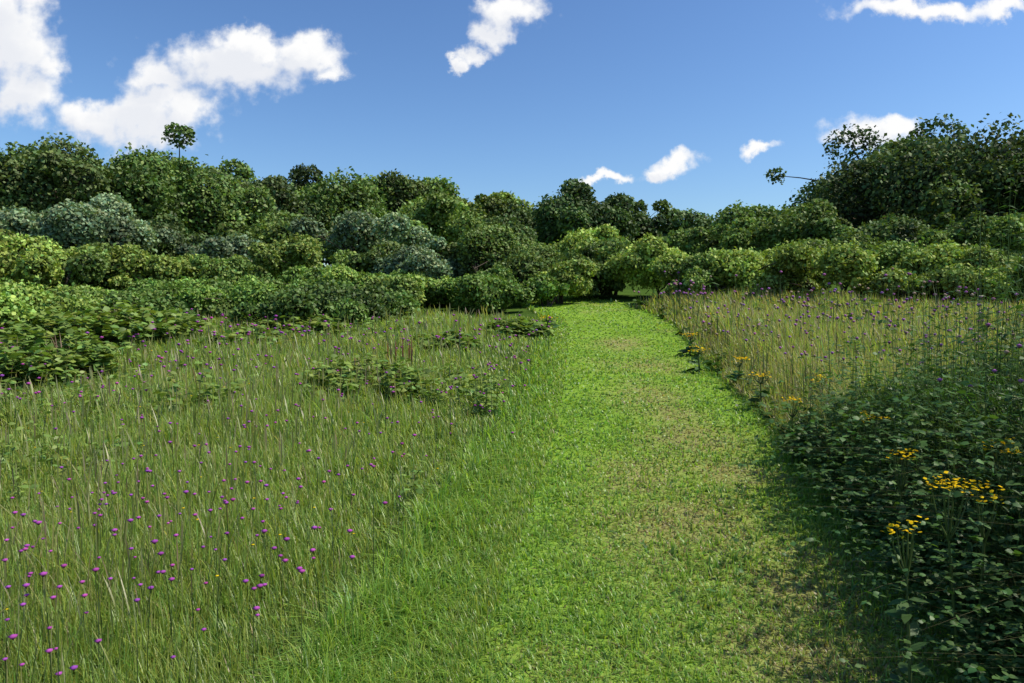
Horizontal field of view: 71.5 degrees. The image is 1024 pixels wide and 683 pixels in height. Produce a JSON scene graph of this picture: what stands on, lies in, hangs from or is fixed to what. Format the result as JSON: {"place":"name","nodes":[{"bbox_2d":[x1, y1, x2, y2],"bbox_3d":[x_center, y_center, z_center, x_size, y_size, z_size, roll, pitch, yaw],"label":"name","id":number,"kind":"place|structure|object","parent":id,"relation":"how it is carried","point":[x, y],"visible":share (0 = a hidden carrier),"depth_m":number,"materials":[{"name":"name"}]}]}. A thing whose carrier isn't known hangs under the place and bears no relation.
{"place":"outdoors","nodes":[
{"label":"outdoors","id":0,"kind":"place"},
{"bbox_2d":[0,275,1023,682],"bbox_3d":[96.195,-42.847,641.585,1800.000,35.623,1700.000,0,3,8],"label":"ground","id":1,"kind":"structure","parent":0,"point":[628,295],"depth_m":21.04,"materials":[{"name":"green plant"}]},
{"bbox_2d":[0,141,38,156],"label":"tree","id":2,"kind":"object","parent":1,"relation":"on","point":[11,151],"visible":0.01,"depth_m":59.49,"materials":[{"name":"green plant"}]},
{"bbox_2d":[0,229,68,289],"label":"shrub","id":3,"kind":"object","parent":1,"relation":"on","point":[14,264],"visible":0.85,"depth_m":20.15,"materials":[{"name":"green plant"}]},
{"bbox_2d":[0,205,106,245],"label":"bush","id":4,"kind":"object","parent":1,"relation":"on","point":[13,218],"visible":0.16,"depth_m":31.99,"materials":[{"name":"green plant"}]},
{"bbox_2d":[0,278,109,337],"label":"bush","id":5,"kind":"object","parent":1,"relation":"on","point":[20,302],"visible":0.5,"depth_m":14.58,"materials":[{"name":"green plant"}]},
{"bbox_2d":[0,132,134,215],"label":"tree","id":6,"kind":"object","parent":1,"relation":"on","point":[52,166],"visible":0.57,"depth_m":48.17,"materials":[{"name":"green plant"}]},
{"bbox_2d":[18,235,130,290],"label":"shrub","id":7,"kind":"object","parent":1,"relation":"on","point":[94,257],"visible":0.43,"depth_m":21.19,"materials":[{"name":"green plant"}]},
{"bbox_2d":[46,282,107,296],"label":"bramble","id":8,"kind":"object","parent":1,"relation":"on","point":[58,289],"visible":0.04,"depth_m":18.75,"materials":[{"name":"green plant"}]},
{"bbox_2d":[26,192,178,252],"bbox_3d":[-19.371,-4.637,33.455,5.731,4.921,5.725,0,3,8],"label":"bush","id":9,"kind":"object","parent":1,"relation":"on","point":[97,218],"visible":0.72,"depth_m":31.95,"materials":[{"name":"green plant"}]},
{"bbox_2d":[17,158,193,224],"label":"tree","id":10,"kind":"object","parent":1,"relation":"on","point":[82,181],"visible":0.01,"depth_m":60.04,"materials":[{"name":"green plant"}]},
{"bbox_2d":[77,142,189,226],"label":"tree","id":11,"kind":"object","parent":1,"relation":"on","point":[151,194],"visible":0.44,"depth_m":52.10,"materials":[{"name":"green plant"}]},
{"bbox_2d":[65,242,201,290],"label":"shrub","id":12,"kind":"object","parent":1,"relation":"on","point":[127,262],"visible":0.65,"depth_m":22.54,"materials":[{"name":"green plant"}]},
{"bbox_2d":[80,290,202,322],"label":"bush","id":13,"kind":"object","parent":1,"relation":"on","point":[144,301],"visible":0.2,"depth_m":14.16,"materials":[{"name":"green plant"}]},
{"bbox_2d":[104,122,200,186],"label":"tree","id":14,"kind":"object","parent":1,"relation":"on","point":[186,131],"visible":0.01,"depth_m":67.67,"materials":[{"name":"green plant"}]},
{"bbox_2d":[80,281,237,318],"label":"bush","id":15,"kind":"object","parent":1,"relation":"on","point":[167,291],"visible":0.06,"depth_m":17.65,"materials":[{"name":"green plant"}]},
{"bbox_2d":[123,213,208,257],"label":"bush","id":16,"kind":"object","parent":1,"relation":"on","point":[170,222],"visible":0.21,"depth_m":38.10,"materials":[{"name":"green plant"}]},
{"bbox_2d":[123,275,234,296],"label":"bramble","id":17,"kind":"object","parent":1,"relation":"on","point":[221,284],"visible":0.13,"depth_m":20.82,"materials":[{"name":"green plant"}]},
{"bbox_2d":[153,150,276,236],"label":"tree","id":18,"kind":"object","parent":1,"relation":"on","point":[196,205],"visible":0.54,"depth_m":59.75,"materials":[{"name":"green plant"}]},
{"bbox_2d":[173,232,264,265],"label":"bush","id":19,"kind":"object","parent":1,"relation":"on","point":[219,246],"visible":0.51,"depth_m":33.56,"materials":[{"name":"green plant"}]},
{"bbox_2d":[189,253,268,285],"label":"shrub","id":20,"kind":"object","parent":1,"relation":"on","point":[233,269],"visible":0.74,"depth_m":23.55,"materials":[{"name":"green plant"}]},
{"bbox_2d":[140,273,321,318],"bbox_3d":[-7.080,-1.134,19.152,4.365,1.482,4.510,0,3,8],"label":"bush","id":21,"kind":"object","parent":1,"relation":"on","point":[252,291],"visible":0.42,"depth_m":18.41,"materials":[{"name":"green plant"}]},
{"bbox_2d":[200,156,297,193],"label":"tree","id":22,"kind":"object","parent":1,"relation":"on","point":[242,171],"visible":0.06,"depth_m":74.32,"materials":[{"name":"green plant"}]},
{"bbox_2d":[190,170,330,235],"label":"tree","id":23,"kind":"object","parent":1,"relation":"on","point":[284,199],"visible":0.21,"depth_m":65.62,"materials":[{"name":"green plant"}]},
{"bbox_2d":[211,209,328,256],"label":"bush","id":24,"kind":"object","parent":1,"relation":"on","point":[271,228],"visible":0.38,"depth_m":41.00,"materials":[{"name":"green plant"}]},
{"bbox_2d":[0,300,555,514],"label":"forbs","id":25,"kind":"object","parent":1,"relation":"on","point":[80,348],"visible":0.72,"depth_m":9.93,"materials":[{"name":"green plant"}]},
{"bbox_2d":[229,230,326,282],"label":"shrub","id":26,"kind":"object","parent":1,"relation":"on","point":[298,250],"visible":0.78,"depth_m":25.74,"materials":[{"name":"green plant"}]},
{"bbox_2d":[266,162,338,212],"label":"tree","id":27,"kind":"object","parent":1,"relation":"on","point":[297,173],"visible":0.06,"depth_m":78.31,"materials":[{"name":"green plant"}]},
{"bbox_2d":[226,276,420,326],"bbox_3d":[-4.215,-0.799,16.685,3.232,1.430,4.405,2,3,32],"label":"bush","id":28,"kind":"object","parent":1,"relation":"on","point":[342,301],"visible":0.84,"depth_m":15.93,"materials":[{"name":"green plant"}]},
{"bbox_2d":[236,264,411,285],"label":"bush","id":29,"kind":"object","parent":1,"relation":"on","point":[303,272],"visible":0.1,"depth_m":22.69,"materials":[{"name":"green plant"}]},
{"bbox_2d":[290,166,393,267],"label":"tree","id":30,"kind":"object","parent":1,"relation":"on","point":[357,194],"visible":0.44,"depth_m":68.33,"materials":[{"name":"green plant"}]},
{"bbox_2d":[288,209,432,263],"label":"bush","id":31,"kind":"object","parent":1,"relation":"on","point":[360,233],"visible":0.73,"depth_m":39.80,"materials":[{"name":"green plant"}]},
{"bbox_2d":[328,240,405,272],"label":"shrub","id":32,"kind":"object","parent":1,"relation":"on","point":[359,262],"visible":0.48,"depth_m":24.74,"materials":[{"name":"green plant"}]},
{"bbox_2d":[297,262,441,307],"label":"bush","id":33,"kind":"object","parent":1,"relation":"on","point":[417,286],"visible":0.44,"depth_m":19.74,"materials":[{"name":"green plant"}]},
{"bbox_2d":[337,168,439,248],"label":"tree","id":34,"kind":"object","parent":1,"relation":"on","point":[402,187],"visible":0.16,"depth_m":73.60,"materials":[{"name":"green plant"}]},
{"bbox_2d":[327,175,458,210],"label":"tree","id":35,"kind":"object","parent":1,"relation":"on","point":[436,181],"visible":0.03,"depth_m":81.59,"materials":[{"name":"green plant"}]},
{"bbox_2d":[371,236,474,278],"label":"shrub","id":36,"kind":"object","parent":1,"relation":"on","point":[416,257],"visible":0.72,"depth_m":23.71,"materials":[{"name":"green plant"}]},
{"bbox_2d":[385,191,488,255],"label":"tree","id":37,"kind":"object","parent":1,"relation":"on","point":[449,219],"visible":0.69,"depth_m":47.89,"materials":[{"name":"green plant"}]},
{"bbox_2d":[413,270,463,306],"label":"bush","id":38,"kind":"object","parent":1,"relation":"on","point":[426,276],"visible":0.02,"depth_m":22.85,"materials":[{"name":"green plant"}]},
{"bbox_2d":[406,178,509,218],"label":"tree","id":39,"kind":"object","parent":1,"relation":"on","point":[497,203],"visible":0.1,"depth_m":81.52,"materials":[{"name":"green plant"}]},
{"bbox_2d":[425,263,534,312],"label":"bush","id":40,"kind":"object","parent":1,"relation":"on","point":[496,287],"visible":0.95,"depth_m":19.95,"materials":[{"name":"green plant"}]},
{"bbox_2d":[474,190,534,211],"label":"tree","id":41,"kind":"object","parent":1,"relation":"on","point":[509,195],"visible":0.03,"depth_m":94.37,"materials":[{"name":"green plant"}]},
{"bbox_2d":[484,210,537,241],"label":"tree","id":42,"kind":"object","parent":1,"relation":"on","point":[520,221],"visible":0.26,"depth_m":54.46,"materials":[{"name":"green plant"}]},
{"bbox_2d":[0,267,1023,682],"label":"wild flowers","id":43,"kind":"object","parent":1,"relation":"on","point":[154,541],"visible":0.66,"depth_m":4.23,"materials":[{"name":"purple plant"}]},
{"bbox_2d":[441,223,592,284],"bbox_3d":[-0.041,-2.605,24.465,5.867,2.827,4.328,2,3,37],"label":"shrub","id":44,"kind":"object","parent":1,"relation":"on","point":[522,257],"visible":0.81,"depth_m":23.42,"materials":[{"name":"green plant"}]},
{"bbox_2d":[498,197,554,243],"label":"tree","id":45,"kind":"object","parent":1,"relation":"on","point":[513,205],"visible":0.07,"depth_m":87.03,"materials":[{"name":"green plant"}]},
{"bbox_2d":[520,273,569,305],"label":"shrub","id":46,"kind":"object","parent":1,"relation":"on","point":[544,288],"visible":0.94,"depth_m":21.23,"materials":[{"name":"green plant"}]},
{"bbox_2d":[531,258,599,303],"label":"shrub","id":47,"kind":"object","parent":1,"relation":"on","point":[575,274],"visible":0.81,"depth_m":21.87,"materials":[{"name":"green plant"}]},
{"bbox_2d":[548,223,619,254],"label":"shrub","id":48,"kind":"object","parent":1,"relation":"on","point":[575,242],"visible":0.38,"depth_m":28.92,"materials":[{"name":"green plant"}]},
{"bbox_2d":[530,178,638,244],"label":"tree","id":49,"kind":"object","parent":1,"relation":"on","point":[573,207],"visible":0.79,"depth_m":76.09,"materials":[{"name":"green plant"}]},
{"bbox_2d":[559,254,626,297],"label":"shrub","id":50,"kind":"object","parent":1,"relation":"on","point":[606,286],"visible":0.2,"depth_m":23.73,"materials":[{"name":"green plant"}]},
{"bbox_2d":[580,236,631,294],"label":"shrub","id":51,"kind":"object","parent":1,"relation":"on","point":[599,250],"visible":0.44,"depth_m":24.36,"materials":[{"name":"green plant"}]},
{"bbox_2d":[387,336,882,366],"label":"dock seed spikes","id":52,"kind":"object","parent":1,"relation":"on","point":[411,347],"visible":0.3,"depth_m":10.52,"materials":[{"name":"brown plant"}]},
{"bbox_2d":[622,192,672,244],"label":"tree","id":53,"kind":"object","parent":1,"relation":"on","point":[645,224],"visible":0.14,"depth_m":89.02,"materials":[{"name":"green plant"}]},
{"bbox_2d":[629,199,672,237],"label":"tree","id":54,"kind":"object","parent":1,"relation":"on","point":[642,206],"visible":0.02,"depth_m":94.64,"materials":[{"name":"green plant"}]},
{"bbox_2d":[602,232,700,298],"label":"shrub","id":55,"kind":"object","parent":1,"relation":"on","point":[639,259],"visible":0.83,"depth_m":22.74,"materials":[{"name":"green plant"}]},
{"bbox_2d":[656,207,716,249],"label":"tree","id":56,"kind":"object","parent":1,"relation":"on","point":[685,219],"visible":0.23,"depth_m":93.83,"materials":[{"name":"green plant"}]},
{"bbox_2d":[653,251,751,295],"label":"shrub","id":57,"kind":"object","parent":1,"relation":"on","point":[691,269],"visible":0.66,"depth_m":20.38,"materials":[{"name":"green plant"}]},
{"bbox_2d":[655,226,751,254],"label":"bush","id":58,"kind":"object","parent":1,"relation":"on","point":[690,242],"visible":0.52,"depth_m":41.86,"materials":[{"name":"green plant"}]},
{"bbox_2d":[727,356,749,385],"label":"ragwort","id":59,"kind":"object","parent":1,"relation":"on","point":[736,376],"visible":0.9,"depth_m":9.06,"materials":[{"name":"green plant"}]},
{"bbox_2d":[707,199,802,252],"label":"tree","id":60,"kind":"object","parent":1,"relation":"on","point":[758,213],"visible":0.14,"depth_m":66.71,"materials":[{"name":"green plant"}]},
{"bbox_2d":[746,371,771,406],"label":"ragwort","id":61,"kind":"object","parent":1,"relation":"on","point":[760,392],"visible":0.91,"depth_m":7.59,"materials":[{"name":"green plant"}]},
{"bbox_2d":[710,198,856,252],"bbox_3d":[15.143,-5.305,36.938,8.789,4.472,6.924,0,3,8],"label":"tree","id":62,"kind":"object","parent":1,"relation":"on","point":[786,226],"visible":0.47,"depth_m":36.92,"materials":[{"name":"green plant"}]},
{"bbox_2d":[751,240,827,297],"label":"shrub","id":63,"kind":"object","parent":1,"relation":"on","point":[800,281],"visible":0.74,"depth_m":19.41,"materials":[{"name":"green plant"}]},
{"bbox_2d":[700,237,883,297],"bbox_3d":[7.433,-1.978,20.821,5.088,2.087,6.140,0,3,8],"label":"shrub","id":64,"kind":"object","parent":1,"relation":"on","point":[846,259],"visible":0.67,"depth_m":18.75,"materials":[{"name":"green plant"}]},
{"bbox_2d":[779,395,806,463],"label":"ragwort","id":65,"kind":"object","parent":1,"relation":"on","point":[792,415],"visible":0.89,"depth_m":5.59,"materials":[{"name":"green plant"}]},
{"bbox_2d":[609,145,1023,682],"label":"undergrowth","id":66,"kind":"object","parent":1,"relation":"on","point":[890,509],"depth_m":3.59,"materials":[{"name":"green plant"}]},
{"bbox_2d":[813,374,829,397],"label":"ragwort","id":67,"kind":"object","parent":1,"relation":"on","point":[816,391],"visible":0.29,"depth_m":6.89,"materials":[{"name":"green plant"}]},
{"bbox_2d":[797,224,923,293],"bbox_3d":[9.937,-2.359,21.796,3.806,2.745,5.374,-1,3,-30],"label":"shrub","id":68,"kind":"object","parent":1,"relation":"on","point":[893,252],"visible":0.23,"depth_m":20.63,"materials":[{"name":"green plant"}]},
{"bbox_2d":[764,113,973,227],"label":"tree","id":69,"kind":"object","parent":1,"relation":"on","point":[812,188],"visible":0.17,"depth_m":45.13,"materials":[{"name":"green plant"}]},
{"bbox_2d":[801,213,961,247],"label":"bush","id":70,"kind":"object","parent":1,"relation":"on","point":[903,228],"visible":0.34,"depth_m":32.76,"materials":[{"name":"green plant"}]},
{"bbox_2d":[848,266,943,304],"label":"shrub","id":71,"kind":"object","parent":1,"relation":"on","point":[875,281],"visible":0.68,"depth_m":17.78,"materials":[{"name":"green plant"}]},
{"bbox_2d":[879,448,917,591],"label":"ragwort","id":72,"kind":"object","parent":1,"relation":"on","point":[901,485],"visible":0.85,"depth_m":3.37,"materials":[{"name":"green plant"}]},
{"bbox_2d":[879,516,933,682],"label":"ragwort","id":73,"kind":"object","parent":1,"relation":"on","point":[898,611],"visible":0.91,"depth_m":2.43,"materials":[{"name":"green plant"}]},
{"bbox_2d":[815,134,1023,220],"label":"tree","id":74,"kind":"object","parent":1,"relation":"on","point":[959,146],"depth_m":49.20,"materials":[{"name":"green plant"}]},
{"bbox_2d":[816,112,1023,230],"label":"tree","id":75,"kind":"object","parent":1,"relation":"on","point":[955,161],"visible":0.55,"depth_m":37.69,"materials":[{"name":"green plant"}]},
{"bbox_2d":[885,236,1017,298],"bbox_3d":[11.578,-1.775,18.857,3.182,1.998,3.643,0,3,8],"label":"shrub","id":76,"kind":"object","parent":1,"relation":"on","point":[939,257],"visible":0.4,"depth_m":18.25,"materials":[{"name":"green plant"}]},
{"bbox_2d":[923,471,991,682],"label":"ragwort","id":77,"kind":"object","parent":1,"relation":"on","point":[949,534],"visible":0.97,"depth_m":2.56,"materials":[{"name":"green plant"}]},
{"bbox_2d":[909,245,1023,302],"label":"shrub","id":78,"kind":"object","parent":1,"relation":"on","point":[948,273],"visible":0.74,"depth_m":17.01,"materials":[{"name":"green plant"}]},
{"bbox_2d":[913,150,1023,230],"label":"tree","id":79,"kind":"object","parent":1,"relation":"on","point":[971,202],"visible":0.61,"depth_m":34.69,"materials":[{"name":"green plant"}]},
{"bbox_2d":[915,211,1023,258],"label":"bush","id":80,"kind":"object","parent":1,"relation":"on","point":[970,231],"visible":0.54,"depth_m":28.82,"materials":[{"name":"green plant"}]},
{"bbox_2d":[949,254,1022,292],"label":"shrub","id":81,"kind":"object","parent":1,"relation":"on","point":[999,256],"visible":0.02,"depth_m":18.44,"materials":[{"name":"green plant"}]},
{"bbox_2d":[1011,254,1023,302],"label":"shrub","id":82,"kind":"object","parent":1,"relation":"on","point":[1021,262],"visible":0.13,"depth_m":16.62,"materials":[{"name":"green plant"}]},
{"bbox_2d":[1012,180,1023,205],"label":"tree","id":83,"kind":"object","parent":1,"relation":"on","point":[1020,191],"visible":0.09,"depth_m":35.09,"materials":[{"name":"green plant"}]},
{"bbox_2d":[0,0,1023,266],"label":"sky","id":84,"kind":"structure","parent":0,"point":[689,104],"materials":[{"name":"blue"}]},
{"bbox_2d":[362,296,986,682],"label":"mown path","id":85,"kind":"structure","parent":0,"point":[682,510],"depth_m":4.23,"materials":[{"name":"green plant"}]},
{"bbox_2d":[540,315,559,327],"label":"ragwort","id":86,"kind":"object","parent":85,"relation":"on","point":[555,325],"visible":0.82,"depth_m":15.98,"materials":[{"name":"green plant"}]},
{"bbox_2d":[209,294,1000,682],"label":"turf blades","id":87,"kind":"object","parent":85,"relation":"on","point":[353,622],"visible":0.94,"depth_m":3.59,"materials":[{"name":"green plant"}]},
{"bbox_2d":[676,333,700,355],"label":"ragwort","id":88,"kind":"object","parent":85,"relation":"on","point":[691,341],"visible":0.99,"depth_m":12.62,"materials":[{"name":"green plant"}]},
{"bbox_2d":[685,345,710,372],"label":"ragwort","id":89,"kind":"object","parent":85,"relation":"on","point":[697,368],"visible":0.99,"depth_m":10.66,"materials":[{"name":"green plant"}]},
{"bbox_2d":[853,415,869,489],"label":"ragwort","id":90,"kind":"object","parent":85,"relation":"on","point":[861,432],"visible":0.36,"depth_m":4.67,"materials":[{"name":"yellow plant"}]},
{"bbox_2d":[859,411,890,479],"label":"ragwort","id":91,"kind":"object","parent":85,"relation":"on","point":[873,426],"visible":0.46,"depth_m":4.51,"materials":[{"name":"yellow plant"}]},
{"bbox_2d":[957,480,1004,680],"bbox_3d":[1.733,0.906,2.621,0.165,0.796,0.180,1,3,22],"label":"ragwort","id":92,"kind":"object","parent":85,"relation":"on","point":[992,591],"visible":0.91,"depth_m":2.61,"materials":[{"name":"green plant"}]},
{"bbox_2d":[983,437,1023,597],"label":"ragwort","id":93,"kind":"object","parent":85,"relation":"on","point":[1006,495],"visible":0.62,"depth_m":2.97,"materials":[{"name":"green plant"}]}
]}

